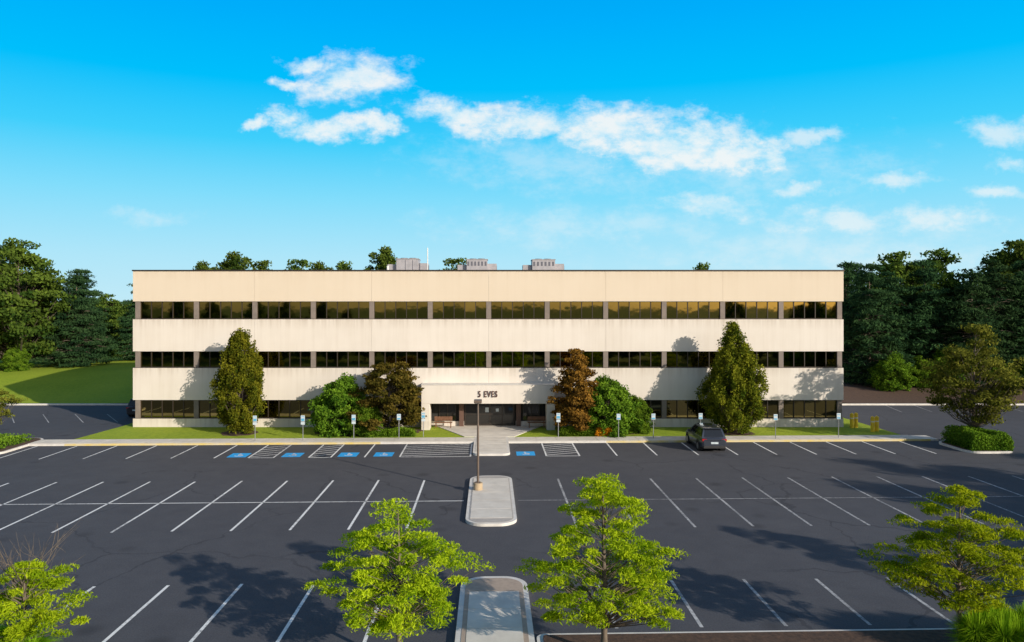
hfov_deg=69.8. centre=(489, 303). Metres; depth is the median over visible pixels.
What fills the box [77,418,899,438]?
lawn
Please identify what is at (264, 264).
deciduous tree
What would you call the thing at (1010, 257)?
deciduous tree
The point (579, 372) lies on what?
red maple tree
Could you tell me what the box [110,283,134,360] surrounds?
pine tree
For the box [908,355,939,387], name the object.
shrub
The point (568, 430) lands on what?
hedge
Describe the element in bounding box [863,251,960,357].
deciduous tree
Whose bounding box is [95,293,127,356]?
deciduous tree
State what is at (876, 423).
bollard
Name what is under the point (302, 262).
deciduous tree
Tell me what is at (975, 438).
hedge
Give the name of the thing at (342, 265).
deciduous tree
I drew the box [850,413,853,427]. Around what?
bollard
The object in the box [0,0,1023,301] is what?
sky
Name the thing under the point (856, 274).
pine tree
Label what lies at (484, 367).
coping
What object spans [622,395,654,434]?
shrub
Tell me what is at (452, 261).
deciduous tree
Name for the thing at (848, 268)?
pine tree
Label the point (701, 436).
parked car
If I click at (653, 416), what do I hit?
handicap parking sign
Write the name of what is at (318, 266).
deciduous tree
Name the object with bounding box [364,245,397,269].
deciduous tree
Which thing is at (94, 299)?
pine tree
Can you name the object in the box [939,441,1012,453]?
parking island
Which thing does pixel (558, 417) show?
handicap parking sign
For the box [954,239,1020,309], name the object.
deciduous tree
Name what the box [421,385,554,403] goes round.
entrance canopy
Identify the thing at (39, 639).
ornamental grass
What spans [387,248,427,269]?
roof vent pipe
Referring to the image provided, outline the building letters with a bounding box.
[478,391,497,396]
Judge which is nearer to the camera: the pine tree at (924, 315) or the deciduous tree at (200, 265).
the pine tree at (924, 315)
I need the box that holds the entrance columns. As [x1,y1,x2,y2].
[421,404,554,429]
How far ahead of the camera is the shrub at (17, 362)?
95.23 m
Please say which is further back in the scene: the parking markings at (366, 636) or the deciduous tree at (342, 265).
the deciduous tree at (342, 265)
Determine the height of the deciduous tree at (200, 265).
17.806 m
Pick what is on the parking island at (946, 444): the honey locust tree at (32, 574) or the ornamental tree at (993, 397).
the ornamental tree at (993, 397)
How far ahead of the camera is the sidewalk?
55.68 m
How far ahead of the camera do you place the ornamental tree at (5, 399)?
56.00 m
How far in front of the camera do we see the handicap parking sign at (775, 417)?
56.20 m
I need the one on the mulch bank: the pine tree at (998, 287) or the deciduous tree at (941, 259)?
the pine tree at (998, 287)
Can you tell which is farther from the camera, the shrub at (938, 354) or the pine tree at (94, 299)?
the pine tree at (94, 299)
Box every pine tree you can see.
[28,269,116,367]
[48,269,119,359]
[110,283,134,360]
[837,261,865,372]
[842,262,867,360]
[842,263,915,387]
[848,271,930,377]
[893,259,967,360]
[926,271,1023,384]
[943,258,1023,380]
[989,259,1023,372]
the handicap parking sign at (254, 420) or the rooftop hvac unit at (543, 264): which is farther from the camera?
the rooftop hvac unit at (543, 264)
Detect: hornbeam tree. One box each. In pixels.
[208,327,266,433]
[694,321,770,434]
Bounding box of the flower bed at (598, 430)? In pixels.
[594,424,611,436]
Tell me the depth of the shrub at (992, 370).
83.16 m
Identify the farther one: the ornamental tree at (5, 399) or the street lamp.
the ornamental tree at (5, 399)
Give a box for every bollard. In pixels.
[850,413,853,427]
[854,412,857,427]
[871,416,874,431]
[875,416,878,430]
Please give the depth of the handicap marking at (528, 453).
51.13 m
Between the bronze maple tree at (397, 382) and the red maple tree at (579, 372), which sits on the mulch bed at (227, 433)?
the bronze maple tree at (397, 382)
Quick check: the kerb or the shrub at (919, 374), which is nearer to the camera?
the kerb
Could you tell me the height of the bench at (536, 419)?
0.900 m
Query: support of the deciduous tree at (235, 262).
on the lawn hill
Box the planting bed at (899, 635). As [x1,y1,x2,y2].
[537,628,955,641]
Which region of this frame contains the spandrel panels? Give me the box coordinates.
[133,271,843,426]
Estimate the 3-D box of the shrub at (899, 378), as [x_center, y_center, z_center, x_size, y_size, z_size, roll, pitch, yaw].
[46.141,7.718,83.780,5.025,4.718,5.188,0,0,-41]
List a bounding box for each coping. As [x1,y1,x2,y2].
[132,270,844,418]
[421,383,554,384]
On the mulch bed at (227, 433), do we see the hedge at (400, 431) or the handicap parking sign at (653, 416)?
the hedge at (400, 431)
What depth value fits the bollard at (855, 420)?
61.49 m
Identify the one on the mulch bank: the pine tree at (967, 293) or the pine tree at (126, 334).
the pine tree at (967, 293)
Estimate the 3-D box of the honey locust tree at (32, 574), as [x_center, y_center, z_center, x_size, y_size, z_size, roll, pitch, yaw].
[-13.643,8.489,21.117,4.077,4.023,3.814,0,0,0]
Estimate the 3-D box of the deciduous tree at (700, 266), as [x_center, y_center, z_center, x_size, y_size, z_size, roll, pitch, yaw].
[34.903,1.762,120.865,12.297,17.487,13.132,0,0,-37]
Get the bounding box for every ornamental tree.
[0,388,27,423]
[915,323,1023,426]
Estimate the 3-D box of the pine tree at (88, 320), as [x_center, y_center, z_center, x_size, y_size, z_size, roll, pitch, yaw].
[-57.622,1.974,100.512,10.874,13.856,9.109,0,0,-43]
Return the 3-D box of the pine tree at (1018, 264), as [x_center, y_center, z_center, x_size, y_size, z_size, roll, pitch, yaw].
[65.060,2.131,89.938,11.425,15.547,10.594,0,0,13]
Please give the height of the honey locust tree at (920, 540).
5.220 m
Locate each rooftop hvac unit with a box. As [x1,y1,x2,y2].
[388,258,428,269]
[458,258,496,269]
[522,259,563,269]
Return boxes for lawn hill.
[0,356,134,402]
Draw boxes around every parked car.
[126,399,134,415]
[686,423,726,450]
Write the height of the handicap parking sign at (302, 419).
1.950 m
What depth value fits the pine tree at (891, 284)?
89.69 m
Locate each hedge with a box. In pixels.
[0,433,34,448]
[357,426,416,436]
[557,425,607,435]
[940,424,1014,450]
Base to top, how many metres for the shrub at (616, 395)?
4.981 m
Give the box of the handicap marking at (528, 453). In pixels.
[228,451,534,456]
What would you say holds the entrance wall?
on the entrance path
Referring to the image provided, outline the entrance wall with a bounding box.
[431,404,545,425]
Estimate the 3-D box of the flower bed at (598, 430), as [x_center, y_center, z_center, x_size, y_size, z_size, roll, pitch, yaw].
[9.063,9.880,57.595,1.798,1.079,0.896,0,0,0]
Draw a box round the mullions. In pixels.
[141,301,836,417]
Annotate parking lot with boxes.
[0,405,1023,641]
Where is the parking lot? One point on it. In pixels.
(205, 563)
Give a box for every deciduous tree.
[0,237,79,359]
[0,253,65,342]
[0,306,15,336]
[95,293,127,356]
[102,304,133,357]
[193,260,219,269]
[216,251,253,269]
[248,260,272,269]
[284,259,311,269]
[308,260,333,269]
[335,260,354,269]
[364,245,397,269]
[439,257,466,269]
[692,262,710,269]
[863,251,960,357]
[915,247,978,347]
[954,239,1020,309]
[960,238,1023,352]
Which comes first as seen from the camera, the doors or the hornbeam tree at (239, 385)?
the hornbeam tree at (239, 385)
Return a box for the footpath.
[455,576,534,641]
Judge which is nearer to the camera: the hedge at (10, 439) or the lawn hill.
the hedge at (10, 439)
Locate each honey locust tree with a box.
[0,520,96,641]
[302,497,495,641]
[514,473,690,641]
[857,483,1023,641]
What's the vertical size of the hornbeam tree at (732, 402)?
9.254 m
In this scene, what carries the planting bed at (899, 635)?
on the ground
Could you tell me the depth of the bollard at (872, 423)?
59.48 m
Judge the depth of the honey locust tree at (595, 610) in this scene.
21.12 m
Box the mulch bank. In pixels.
[842,377,1023,402]
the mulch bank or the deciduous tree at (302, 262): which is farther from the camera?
the deciduous tree at (302, 262)
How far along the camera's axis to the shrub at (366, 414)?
57.06 m
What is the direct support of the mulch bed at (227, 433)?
on the lawn at (128, 431)
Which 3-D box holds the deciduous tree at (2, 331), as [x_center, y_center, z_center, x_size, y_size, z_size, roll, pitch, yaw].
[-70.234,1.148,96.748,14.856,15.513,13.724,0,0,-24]
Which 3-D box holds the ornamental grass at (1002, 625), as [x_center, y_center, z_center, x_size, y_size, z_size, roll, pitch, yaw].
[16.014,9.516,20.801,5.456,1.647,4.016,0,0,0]
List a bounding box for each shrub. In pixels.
[0,345,34,371]
[305,372,372,437]
[343,397,383,437]
[575,373,643,437]
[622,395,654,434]
[867,351,918,391]
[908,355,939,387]
[930,346,971,385]
[982,361,1016,391]
[1016,361,1023,377]
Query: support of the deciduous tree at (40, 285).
on the lawn hill
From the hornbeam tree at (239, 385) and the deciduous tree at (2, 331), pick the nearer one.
the hornbeam tree at (239, 385)
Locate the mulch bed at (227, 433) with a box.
[220,429,754,435]
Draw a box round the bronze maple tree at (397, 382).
[345,361,426,430]
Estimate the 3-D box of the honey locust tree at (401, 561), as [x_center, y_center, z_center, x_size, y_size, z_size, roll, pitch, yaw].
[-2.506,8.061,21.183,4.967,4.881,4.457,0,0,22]
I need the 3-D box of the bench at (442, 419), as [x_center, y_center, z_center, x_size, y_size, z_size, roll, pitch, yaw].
[-3.900,9.880,61.345,1.500,0.900,0.530,0,0,0]
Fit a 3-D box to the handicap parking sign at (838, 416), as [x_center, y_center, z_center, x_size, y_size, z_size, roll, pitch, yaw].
[27.000,9.425,56.795,0.300,1.950,0.090,0,0,0]
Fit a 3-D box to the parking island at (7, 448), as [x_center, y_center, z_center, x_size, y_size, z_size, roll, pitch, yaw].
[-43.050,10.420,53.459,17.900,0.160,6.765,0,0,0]
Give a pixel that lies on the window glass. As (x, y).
(536, 310)
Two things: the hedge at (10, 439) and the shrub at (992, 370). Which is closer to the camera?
the hedge at (10, 439)
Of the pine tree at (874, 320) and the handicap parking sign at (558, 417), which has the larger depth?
the pine tree at (874, 320)
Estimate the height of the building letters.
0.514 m
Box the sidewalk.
[28,435,938,445]
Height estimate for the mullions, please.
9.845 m
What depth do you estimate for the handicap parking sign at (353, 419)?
55.93 m
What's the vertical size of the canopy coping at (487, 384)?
0.038 m
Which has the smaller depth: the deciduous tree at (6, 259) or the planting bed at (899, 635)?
the planting bed at (899, 635)
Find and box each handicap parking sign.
[253,416,256,424]
[301,415,304,424]
[352,415,355,439]
[421,412,424,436]
[556,413,559,437]
[617,414,620,437]
[651,413,654,437]
[774,414,777,438]
[837,413,840,437]
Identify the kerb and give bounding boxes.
[0,403,1023,404]
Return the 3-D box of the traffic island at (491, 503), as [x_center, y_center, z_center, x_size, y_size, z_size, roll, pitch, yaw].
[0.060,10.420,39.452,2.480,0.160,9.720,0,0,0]
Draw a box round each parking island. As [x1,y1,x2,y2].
[0,438,43,453]
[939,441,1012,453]
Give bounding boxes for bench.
[434,416,451,427]
[527,416,545,427]
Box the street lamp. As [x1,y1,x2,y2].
[473,399,482,490]
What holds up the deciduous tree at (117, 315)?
on the lawn hill
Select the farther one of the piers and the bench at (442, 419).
the piers
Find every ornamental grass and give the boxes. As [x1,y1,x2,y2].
[0,624,61,641]
[945,596,1023,641]
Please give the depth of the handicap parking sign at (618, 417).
56.44 m
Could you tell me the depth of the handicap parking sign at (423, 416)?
57.19 m
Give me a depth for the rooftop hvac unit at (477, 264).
70.90 m
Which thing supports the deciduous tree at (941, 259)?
on the lawn hill
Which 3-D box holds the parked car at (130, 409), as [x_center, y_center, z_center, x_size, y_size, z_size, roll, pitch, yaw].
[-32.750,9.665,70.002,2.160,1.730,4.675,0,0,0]
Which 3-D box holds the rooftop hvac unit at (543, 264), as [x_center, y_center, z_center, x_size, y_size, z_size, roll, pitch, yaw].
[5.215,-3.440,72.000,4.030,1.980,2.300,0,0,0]
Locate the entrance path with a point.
(493, 441)
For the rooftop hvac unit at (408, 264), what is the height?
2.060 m
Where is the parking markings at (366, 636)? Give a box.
[0,405,1023,641]
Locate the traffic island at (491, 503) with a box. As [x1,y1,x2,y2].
[466,475,516,526]
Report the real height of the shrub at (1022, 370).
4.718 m
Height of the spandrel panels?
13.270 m
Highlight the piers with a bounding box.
[135,301,841,417]
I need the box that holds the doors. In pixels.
[440,404,538,424]
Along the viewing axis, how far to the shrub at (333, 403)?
57.48 m
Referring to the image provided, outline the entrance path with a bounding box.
[437,426,540,455]
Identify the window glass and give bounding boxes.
[141,302,835,416]
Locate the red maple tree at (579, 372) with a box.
[546,348,601,431]
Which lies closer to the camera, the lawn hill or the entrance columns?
the entrance columns

